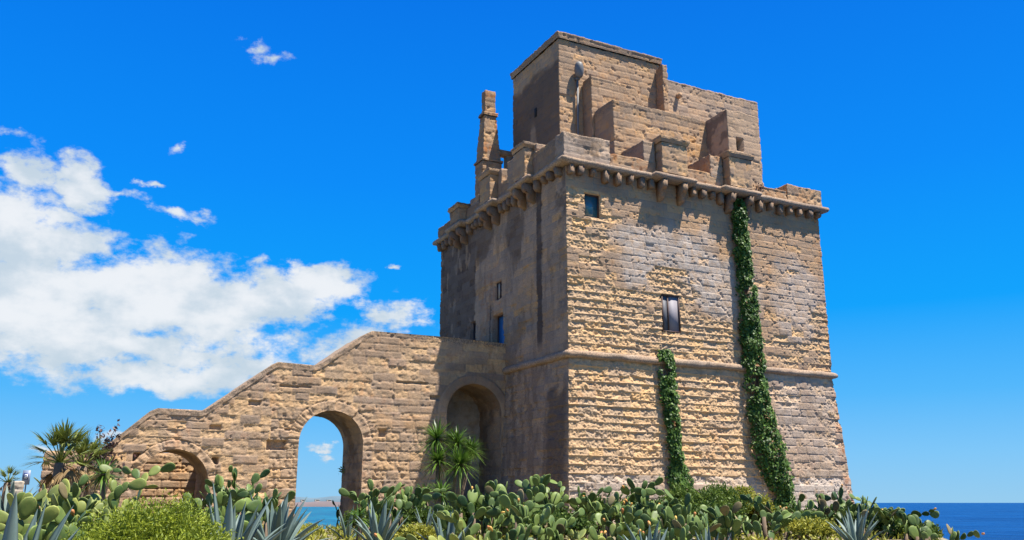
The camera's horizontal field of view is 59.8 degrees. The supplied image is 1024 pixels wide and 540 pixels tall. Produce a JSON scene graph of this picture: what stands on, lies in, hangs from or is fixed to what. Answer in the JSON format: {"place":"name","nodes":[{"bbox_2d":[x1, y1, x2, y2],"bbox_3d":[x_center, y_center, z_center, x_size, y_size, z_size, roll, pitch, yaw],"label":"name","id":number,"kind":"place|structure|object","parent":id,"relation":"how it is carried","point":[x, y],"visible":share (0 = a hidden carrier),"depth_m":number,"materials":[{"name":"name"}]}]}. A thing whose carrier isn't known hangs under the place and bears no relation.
{"place":"outdoors","nodes":[
{"label":"outdoors","id":0,"kind":"place"},
{"bbox_2d":[295,501,339,506],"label":"coast","id":1,"kind":"structure","parent":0,"point":[320,504],"depth_m":873.16},
{"bbox_2d":[295,496,340,501],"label":"hills","id":2,"kind":"structure","parent":0,"point":[331,498],"depth_m":1275.19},
{"bbox_2d":[0,0,1023,502],"label":"sky","id":3,"kind":"structure","parent":0,"point":[198,197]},
{"bbox_2d":[309,524,947,539],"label":"ground","id":4,"kind":"structure","parent":0,"point":[743,535],"depth_m":21.01,"materials":[{"name":"green plant"}]},
{"bbox_2d":[0,465,21,504],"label":"fan palm","id":5,"kind":"object","parent":4,"relation":"on","point":[7,483],"visible":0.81,"depth_m":36.85,"materials":[{"name":"green plant"}]},
{"bbox_2d":[9,481,24,493],"bbox_3d":[-16.198,7.712,28.992,0.417,1.658,0.421,7,-16,-26],"label":"gate post","id":6,"kind":"object","parent":4,"relation":"on","point":[19,486],"visible":0.18,"depth_m":29.03,"materials":[{"name":"stone"}]},
{"bbox_2d":[0,475,37,512],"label":"agave","id":7,"kind":"object","parent":4,"relation":"on","point":[6,507],"visible":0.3,"depth_m":25.20,"materials":[{"name":"green plant"}]},
{"bbox_2d":[22,470,30,491],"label":"parking sign","id":8,"kind":"object","parent":4,"relation":"on","point":[26,476],"visible":0.76,"depth_m":43.81,"materials":[{"name":"metal"}]},
{"bbox_2d":[18,525,41,539],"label":"prickly pear","id":9,"kind":"object","parent":4,"relation":"on","point":[32,530],"visible":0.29,"depth_m":8.43,"materials":[{"name":"green plant"}]},
{"bbox_2d":[0,496,69,539],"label":"prickly pear","id":10,"kind":"object","parent":4,"relation":"on","point":[27,507],"visible":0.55,"depth_m":10.45,"materials":[{"name":"green plant"}]},
{"bbox_2d":[2,491,78,539],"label":"agave","id":11,"kind":"object","parent":4,"relation":"on","point":[10,530],"visible":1,"depth_m":8.02,"materials":[{"name":"green plant"}]},
{"bbox_2d":[0,493,90,531],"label":"prickly pear","id":12,"kind":"object","parent":4,"relation":"on","point":[28,520],"visible":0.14,"depth_m":11.76,"materials":[{"name":"green plant"}]},
{"bbox_2d":[0,484,93,533],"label":"prickly pear","id":13,"kind":"object","parent":4,"relation":"on","point":[21,496],"visible":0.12,"depth_m":12.93,"materials":[{"name":"green plant"}]},
{"bbox_2d":[19,418,100,492],"bbox_3d":[-11.937,5.478,23.614,2.170,3.091,2.065,7,-16,-26],"label":"fan palm","id":14,"kind":"object","parent":4,"relation":"on","point":[62,437],"visible":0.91,"depth_m":23.38,"materials":[{"name":"green plant"}]},
{"bbox_2d":[20,506,101,539],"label":"prickly pear","id":15,"kind":"object","parent":4,"relation":"on","point":[48,528],"visible":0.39,"depth_m":10.71,"materials":[{"name":"green plant"}]},
{"bbox_2d":[33,474,117,517],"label":"prickly pear","id":16,"kind":"object","parent":4,"relation":"on","point":[83,479],"visible":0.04,"depth_m":15.06,"materials":[{"name":"green plant"}]},
{"bbox_2d":[0,478,157,523],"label":"prickly pear","id":17,"kind":"object","parent":4,"relation":"on","point":[84,504],"visible":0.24,"depth_m":13.31,"materials":[{"name":"green plant"}]},
{"bbox_2d":[34,469,133,515],"bbox_3d":[-6.289,4.042,13.607,2.278,1.955,1.330,-6,-16,22],"label":"prickly pear","id":18,"kind":"object","parent":4,"relation":"on","point":[118,490],"visible":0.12,"depth_m":13.68,"materials":[{"name":"green plant"}]},
{"bbox_2d":[56,431,112,497],"bbox_3d":[-12.289,6.015,25.311,1.589,2.893,1.641,-12,-19,38],"label":"fan palm","id":19,"kind":"object","parent":4,"relation":"on","point":[86,446],"visible":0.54,"depth_m":25.38,"materials":[{"name":"green plant"}]},
{"bbox_2d":[43,479,149,539],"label":"prickly pear","id":20,"kind":"object","parent":4,"relation":"on","point":[67,500],"visible":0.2,"depth_m":11.81,"materials":[{"name":"green plant"}]},
{"bbox_2d":[66,419,135,492],"bbox_3d":[-12.383,6.117,26.826,1.683,3.237,2.044,-9,-17,31],"label":"purple leaved shrub","id":21,"kind":"object","parent":4,"relation":"on","point":[107,440],"visible":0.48,"depth_m":27.00,"materials":[{"name":"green plant"}]},
{"bbox_2d":[76,455,126,500],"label":"yucca","id":22,"kind":"object","parent":4,"relation":"on","point":[101,479],"visible":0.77,"depth_m":17.96,"materials":[{"name":"green plant"}]},
{"bbox_2d":[39,451,195,516],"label":"stone wall","id":23,"kind":"structure","parent":4,"relation":"on","point":[180,478],"depth_m":31.94,"materials":[{"name":"stone"}]},
{"bbox_2d":[94,462,174,519],"bbox_3d":[-6.460,4.205,14.687,1.256,2.079,1.292,1,-15,-5],"label":"prickly pear","id":24,"kind":"object","parent":4,"relation":"on","point":[154,470],"visible":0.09,"depth_m":15.46,"materials":[{"name":"green plant"}]},
{"bbox_2d":[47,488,243,539],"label":"round shrub","id":25,"kind":"object","parent":4,"relation":"on","point":[167,522],"visible":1,"depth_m":8.79,"materials":[{"name":"green plant"}]},
{"bbox_2d":[194,477,196,498],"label":"stone wall","id":26,"kind":"structure","parent":4,"relation":"on","point":[195,488],"depth_m":32.08,"materials":[{"name":"stone"}]},
{"bbox_2d":[183,465,258,517],"bbox_3d":[-6.056,5.096,18.760,1.618,1.920,1.179,-1,-15,3],"label":"prickly pear","id":27,"kind":"object","parent":4,"relation":"on","point":[222,496],"visible":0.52,"depth_m":18.63,"materials":[{"name":"green plant"}]},
{"bbox_2d":[199,499,262,534],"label":"prickly pear","id":28,"kind":"object","parent":4,"relation":"on","point":[251,507],"visible":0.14,"depth_m":15.21,"materials":[{"name":"green plant"}]},
{"bbox_2d":[202,469,295,537],"bbox_3d":[-5.589,5.241,19.310,1.665,1.893,2.082,-6,-16,21],"label":"prickly pear","id":29,"kind":"object","parent":4,"relation":"on","point":[275,498],"visible":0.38,"depth_m":19.32,"materials":[{"name":"green plant"}]},
{"bbox_2d":[209,484,298,539],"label":"agave","id":30,"kind":"object","parent":4,"relation":"on","point":[231,521],"visible":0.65,"depth_m":13.44,"materials":[{"name":"green plant"}]},
{"bbox_2d":[241,490,330,539],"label":"agave","id":31,"kind":"object","parent":4,"relation":"on","point":[278,519],"visible":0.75,"depth_m":15.78,"materials":[{"name":"green plant"}]},
{"bbox_2d":[70,331,505,528],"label":"stone stair bridge","id":32,"kind":"structure","parent":4,"relation":"on","point":[375,398],"depth_m":31.52,"materials":[{"name":"stone"}]},
{"bbox_2d":[300,522,323,530],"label":"leafy shrub","id":33,"kind":"object","parent":4,"relation":"on","point":[308,525],"visible":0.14,"depth_m":23.44,"materials":[{"name":"green plant"}]},
{"bbox_2d":[332,500,339,526],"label":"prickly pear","id":34,"kind":"object","parent":4,"relation":"on","point":[337,512],"visible":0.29,"depth_m":33.02,"materials":[{"name":"green plant"}]},
{"bbox_2d":[322,505,367,538],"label":"agave","id":35,"kind":"object","parent":4,"relation":"on","point":[347,530],"visible":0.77,"depth_m":20.07,"materials":[{"name":"green plant"}]},
{"bbox_2d":[337,506,368,529],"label":"undergrowth bush","id":36,"kind":"object","parent":4,"relation":"on","point":[347,516],"visible":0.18,"depth_m":22.35,"materials":[{"name":"green plant"}]},
{"bbox_2d":[343,505,368,539],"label":"yucca","id":37,"kind":"object","parent":4,"relation":"on","point":[360,514],"visible":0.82,"depth_m":19.20,"materials":[{"name":"green plant"}]},
{"bbox_2d":[338,479,412,531],"bbox_3d":[-3.644,6.041,22.230,2.036,1.604,1.374,-5,-15,17],"label":"prickly pear","id":38,"kind":"object","parent":4,"relation":"on","point":[400,504],"visible":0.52,"depth_m":22.21,"materials":[{"name":"green plant"}]},
{"bbox_2d":[358,482,404,531],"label":"prickly pear","id":39,"kind":"object","parent":4,"relation":"on","point":[377,504],"visible":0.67,"depth_m":21.19,"materials":[{"name":"green plant"}]},
{"bbox_2d":[350,500,421,539],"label":"agave","id":40,"kind":"object","parent":4,"relation":"on","point":[382,530],"visible":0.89,"depth_m":17.10,"materials":[{"name":"green plant"}]},
{"bbox_2d":[393,522,437,539],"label":"leafy shrub","id":41,"kind":"object","parent":4,"relation":"on","point":[423,530],"visible":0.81,"depth_m":17.19,"materials":[{"name":"green plant"}]},
{"bbox_2d":[394,486,445,529],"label":"prickly pear","id":42,"kind":"object","parent":4,"relation":"on","point":[407,494],"visible":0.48,"depth_m":22.70,"materials":[{"name":"green plant"}]},
{"bbox_2d":[404,507,437,529],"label":"agave","id":43,"kind":"object","parent":4,"relation":"on","point":[428,521],"visible":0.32,"depth_m":20.76,"materials":[{"name":"green plant"}]},
{"bbox_2d":[374,510,490,539],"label":"prickly pear","id":44,"kind":"object","parent":4,"relation":"on","point":[456,521],"visible":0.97,"depth_m":14.83,"materials":[{"name":"green plant"}]},
{"bbox_2d":[402,502,466,527],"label":"undergrowth bush","id":45,"kind":"object","parent":4,"relation":"on","point":[423,515],"visible":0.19,"depth_m":21.57,"materials":[{"name":"green plant"}]},
{"bbox_2d":[415,477,458,525],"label":"yucca","id":46,"kind":"object","parent":4,"relation":"on","point":[442,498],"visible":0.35,"depth_m":23.75,"materials":[{"name":"green plant"}]},
{"bbox_2d":[413,415,465,504],"bbox_3d":[-2.140,5.877,25.820,1.885,3.378,2.208,7,-16,-26],"label":"yucca","id":47,"kind":"object","parent":4,"relation":"on","point":[436,435],"visible":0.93,"depth_m":25.80,"materials":[{"name":"green plant"}]},
{"bbox_2d":[416,509,470,539],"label":"agave","id":48,"kind":"object","parent":4,"relation":"on","point":[450,529],"visible":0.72,"depth_m":15.73,"materials":[{"name":"green plant"}]},
{"bbox_2d":[431,510,480,538],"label":"prickly pear","id":49,"kind":"object","parent":4,"relation":"on","point":[474,529],"visible":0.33,"depth_m":18.06,"materials":[{"name":"green plant"}]},
{"bbox_2d":[440,424,489,506],"bbox_3d":[-1.480,6.020,25.897,1.894,3.158,2.578,1,-15,-2],"label":"yucca","id":50,"kind":"object","parent":4,"relation":"on","point":[469,453],"visible":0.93,"depth_m":25.92,"materials":[{"name":"green plant"}]},
{"bbox_2d":[422,482,510,537],"bbox_3d":[-0.907,5.467,19.677,2.498,1.526,1.204,-2,-15,7],"label":"prickly pear","id":51,"kind":"object","parent":4,"relation":"on","point":[459,503],"visible":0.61,"depth_m":19.68,"materials":[{"name":"green plant"}]},
{"bbox_2d":[443,492,507,533],"bbox_3d":[-0.820,5.887,21.261,2.010,1.140,1.225,-1,-15,2],"label":"undergrowth bush","id":52,"kind":"object","parent":4,"relation":"on","point":[466,515],"visible":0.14,"depth_m":21.08,"materials":[{"name":"green plant"}]},
{"bbox_2d":[475,480,514,539],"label":"prickly pear","id":53,"kind":"object","parent":4,"relation":"on","point":[482,500],"visible":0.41,"depth_m":19.98,"materials":[{"name":"green plant"}]},
{"bbox_2d":[484,486,551,538],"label":"prickly pear","id":54,"kind":"object","parent":4,"relation":"on","point":[506,500],"visible":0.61,"depth_m":19.02,"materials":[{"name":"green plant"}]},
{"bbox_2d":[487,506,554,539],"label":"prickly pear","id":55,"kind":"object","parent":4,"relation":"on","point":[519,532],"visible":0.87,"depth_m":14.90,"materials":[{"name":"green plant"}]},
{"bbox_2d":[514,474,568,538],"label":"prickly pear","id":56,"kind":"object","parent":4,"relation":"on","point":[538,483],"visible":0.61,"depth_m":20.78,"materials":[{"name":"green plant"}]},
{"bbox_2d":[522,500,571,515],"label":"undergrowth bush","id":57,"kind":"object","parent":4,"relation":"on","point":[562,510],"visible":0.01,"depth_m":21.70,"materials":[{"name":"green plant"}]},
{"bbox_2d":[510,505,584,539],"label":"prickly pear","id":58,"kind":"object","parent":4,"relation":"on","point":[553,530],"visible":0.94,"depth_m":15.30,"materials":[{"name":"green plant"}]},
{"bbox_2d":[523,507,600,539],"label":"undergrowth bush","id":59,"kind":"object","parent":4,"relation":"on","point":[581,524],"visible":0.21,"depth_m":17.58,"materials":[{"name":"green plant"}]},
{"bbox_2d":[559,486,611,538],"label":"prickly pear","id":60,"kind":"object","parent":4,"relation":"on","point":[581,503],"visible":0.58,"depth_m":20.73,"materials":[{"name":"green plant"}]},
{"bbox_2d":[569,492,625,533],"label":"undergrowth bush","id":61,"kind":"object","parent":4,"relation":"on","point":[598,498],"visible":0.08,"depth_m":22.08,"materials":[{"name":"green plant"}]},
{"bbox_2d":[262,523,942,539],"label":"ground weeds","id":62,"kind":"object","parent":4,"relation":"on","point":[322,530],"visible":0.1,"depth_m":20.23,"materials":[{"name":"green plant"}]},
{"bbox_2d":[566,506,643,539],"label":"prickly pear","id":63,"kind":"object","parent":4,"relation":"on","point":[629,519],"visible":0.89,"depth_m":15.51,"materials":[{"name":"green plant"}]},
{"bbox_2d":[581,477,662,538],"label":"prickly pear","id":64,"kind":"object","parent":4,"relation":"on","point":[610,512],"visible":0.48,"depth_m":19.71,"materials":[{"name":"green plant"}]},
{"bbox_2d":[604,476,673,531],"bbox_3d":[3.055,5.446,19.837,1.709,1.693,1.255,7,-16,-26],"label":"prickly pear","id":65,"kind":"object","parent":4,"relation":"on","point":[652,507],"visible":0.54,"depth_m":19.63,"materials":[{"name":"green plant"}]},
{"bbox_2d":[432,31,854,524],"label":"stone tower","id":66,"kind":"structure","parent":4,"relation":"on","point":[588,272],"depth_m":33.72,"materials":[{"name":"stone"}]},
{"bbox_2d":[473,322,475,339],"bbox_3d":[-1.497,3.274,37.480,0.090,2.200,0.500,7,-16,-26],"label":"door","id":67,"kind":"structure","parent":66,"relation":"in","point":[474,324],"depth_m":37.80,"materials":[{"name":"brown wood"}]},
{"bbox_2d":[497,281,501,299],"bbox_3d":[-0.447,0.829,35.876,0.090,0.720,0.560,7,-16,-26],"label":"window","id":68,"kind":"structure","parent":66,"relation":"in","point":[499,285],"depth_m":35.97,"materials":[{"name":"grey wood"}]},
{"bbox_2d":[497,315,504,342],"bbox_3d":[-0.336,2.803,35.477,0.090,2.100,0.940,7,-16,-26],"label":"door","id":69,"kind":"structure","parent":66,"relation":"in","point":[501,337],"depth_m":35.80,"materials":[{"name":"blue wood"}]},
{"bbox_2d":[574,61,583,134],"bbox_3d":[2.804,-6.312,36.803,0.403,5.009,0.448,7,-16,-26],"label":"floodlight pole","id":70,"kind":"object","parent":66,"relation":"attached to","point":[579,69],"visible":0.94,"depth_m":37.16,"materials":[{"name":"metal"}]},
{"bbox_2d":[584,194,598,218],"bbox_3d":[2.847,-2.286,32.294,0.660,0.900,0.090,7,-16,-26],"label":"window","id":71,"kind":"structure","parent":66,"relation":"in","point":[591,202],"depth_m":32.32,"materials":[{"name":"blue glass"}]},
{"bbox_2d":[660,294,680,332],"bbox_3d":[5.824,1.610,32.728,0.800,1.380,0.090,7,-16,-26],"label":"window","id":72,"kind":"structure","parent":66,"relation":"in","point":[670,309],"depth_m":32.72,"materials":[{"name":"grey glass"}]},
{"bbox_2d":[657,349,695,491],"bbox_3d":[5.957,5.851,31.221,1.608,6.258,0.671,7,-16,-26],"label":"climbing ivy","id":73,"kind":"object","parent":66,"relation":"attached to","point":[678,471],"visible":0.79,"depth_m":31.20,"materials":[{"name":"green plant"}]},
{"bbox_2d":[730,198,796,511],"bbox_3d":[9.649,3.197,33.736,2.179,12.464,0.866,7,-16,-26],"label":"climbing ivy","id":74,"kind":"object","parent":66,"relation":"attached to","point":[750,333],"visible":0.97,"depth_m":33.38,"materials":[{"name":"green plant"}]},
{"bbox_2d":[603,507,685,539],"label":"prickly pear","id":75,"kind":"object","parent":4,"relation":"on","point":[640,523],"visible":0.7,"depth_m":15.51,"materials":[{"name":"green plant"}]},
{"bbox_2d":[612,496,679,519],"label":"undergrowth bush","id":76,"kind":"object","parent":4,"relation":"on","point":[656,501],"visible":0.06,"depth_m":22.12,"materials":[{"name":"green plant"}]},
{"bbox_2d":[619,521,692,539],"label":"agave","id":77,"kind":"object","parent":4,"relation":"on","point":[655,536],"visible":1,"depth_m":13.90,"materials":[{"name":"green plant"}]},
{"bbox_2d":[634,487,691,538],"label":"prickly pear","id":78,"kind":"object","parent":4,"relation":"on","point":[643,493],"visible":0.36,"depth_m":19.02,"materials":[{"name":"green plant"}]},
{"bbox_2d":[662,483,697,503],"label":"green shrub","id":79,"kind":"object","parent":4,"relation":"on","point":[677,493],"visible":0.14,"depth_m":22.29,"materials":[{"name":"green plant"}]},
{"bbox_2d":[640,506,720,539],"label":"prickly pear","id":80,"kind":"object","parent":4,"relation":"on","point":[696,524],"visible":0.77,"depth_m":16.67,"materials":[{"name":"green plant"}]},
{"bbox_2d":[672,480,753,516],"bbox_3d":[4.901,5.838,21.723,1.995,1.457,1.568,1,-15,-2],"label":"green shrub","id":81,"kind":"object","parent":4,"relation":"on","point":[717,494],"visible":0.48,"depth_m":21.57,"materials":[{"name":"green plant"}]},
{"bbox_2d":[682,498,743,533],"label":"undergrowth bush","id":82,"kind":"object","parent":4,"relation":"on","point":[712,504],"visible":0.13,"depth_m":20.12,"materials":[{"name":"green plant"}]},
{"bbox_2d":[695,525,731,539],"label":"agave","id":83,"kind":"object","parent":4,"relation":"on","point":[707,537],"visible":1,"depth_m":13.91,"materials":[{"name":"green plant"}]},
{"bbox_2d":[685,502,746,539],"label":"prickly pear","id":84,"kind":"object","parent":4,"relation":"on","point":[726,521],"visible":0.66,"depth_m":18.26,"materials":[{"name":"green plant"}]},
{"bbox_2d":[726,484,775,533],"bbox_3d":[5.803,5.966,22.047,1.485,1.329,1.141,0,-15,-1],"label":"leafy shrub","id":85,"kind":"object","parent":4,"relation":"on","point":[749,490],"visible":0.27,"depth_m":21.97,"materials":[{"name":"green plant"}]},
{"bbox_2d":[699,494,823,539],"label":"prickly pear","id":86,"kind":"object","parent":4,"relation":"on","point":[778,518],"visible":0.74,"depth_m":19.74,"materials":[{"name":"green plant"}]},
{"bbox_2d":[744,499,782,529],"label":"undergrowth bush","id":87,"kind":"object","parent":4,"relation":"on","point":[759,517],"visible":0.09,"depth_m":22.52,"materials":[{"name":"green plant"}]},
{"bbox_2d":[754,494,811,538],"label":"prickly pear","id":88,"kind":"object","parent":4,"relation":"on","point":[767,509],"visible":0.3,"depth_m":20.66,"materials":[{"name":"green plant"}]},
{"bbox_2d":[766,505,825,531],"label":"undergrowth bush","id":89,"kind":"object","parent":4,"relation":"on","point":[802,511],"visible":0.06,"depth_m":21.60,"materials":[{"name":"green plant"}]},
{"bbox_2d":[789,496,814,534],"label":"prickly pear","id":90,"kind":"object","parent":4,"relation":"on","point":[810,505],"visible":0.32,"depth_m":20.91,"materials":[{"name":"green plant"}]},
{"bbox_2d":[787,515,843,539],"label":"leafy shrub","id":91,"kind":"object","parent":4,"relation":"on","point":[801,527],"visible":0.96,"depth_m":19.45,"materials":[{"name":"green plant"}]},
{"bbox_2d":[814,494,856,532],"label":"prickly pear","id":92,"kind":"object","parent":4,"relation":"on","point":[826,510],"visible":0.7,"depth_m":22.12,"materials":[{"name":"green plant"}]},
{"bbox_2d":[833,512,865,528],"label":"undergrowth bush","id":93,"kind":"object","parent":4,"relation":"on","point":[835,516],"visible":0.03,"depth_m":23.14,"materials":[{"name":"green plant"}]},
{"bbox_2d":[815,484,892,533],"bbox_3d":[8.597,6.044,22.069,1.312,1.461,2.956,7,-16,-26],"label":"prickly pear","id":94,"kind":"object","parent":4,"relation":"on","point":[863,507],"visible":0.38,"depth_m":22.24,"materials":[{"name":"green plant"}]},
{"bbox_2d":[826,504,886,539],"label":"agave","id":95,"kind":"object","parent":4,"relation":"on","point":[853,531],"visible":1,"depth_m":17.70,"materials":[{"name":"green plant"}]},
{"bbox_2d":[866,516,903,531],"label":"undergrowth bush","id":96,"kind":"object","parent":4,"relation":"on","point":[878,526],"visible":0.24,"depth_m":21.19,"materials":[{"name":"green plant"}]},
{"bbox_2d":[865,501,938,537],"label":"prickly pear","id":97,"kind":"object","parent":4,"relation":"on","point":[881,517],"visible":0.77,"depth_m":20.90,"materials":[{"name":"green plant"}]},
{"bbox_2d":[896,510,931,539],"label":"prickly pear","id":98,"kind":"object","parent":4,"relation":"on","point":[914,531],"visible":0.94,"depth_m":20.16,"materials":[{"name":"green plant"}]},
{"bbox_2d":[889,521,943,538],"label":"undergrowth bush","id":99,"kind":"object","parent":4,"relation":"on","point":[897,528],"visible":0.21,"depth_m":20.71,"materials":[{"name":"green plant"}]},
{"bbox_2d":[921,524,984,539],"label":"prickly pear","id":100,"kind":"object","parent":4,"relation":"on","point":[928,534],"visible":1,"depth_m":19.02,"materials":[{"name":"green plant"}]},
{"bbox_2d":[295,503,1023,539],"bbox_3d":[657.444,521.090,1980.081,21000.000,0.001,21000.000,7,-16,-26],"label":"sea","id":101,"kind":"structure","parent":0,"point":[998,521],"depth_m":246.03,"materials":[{"name":"liquid"}]}
]}

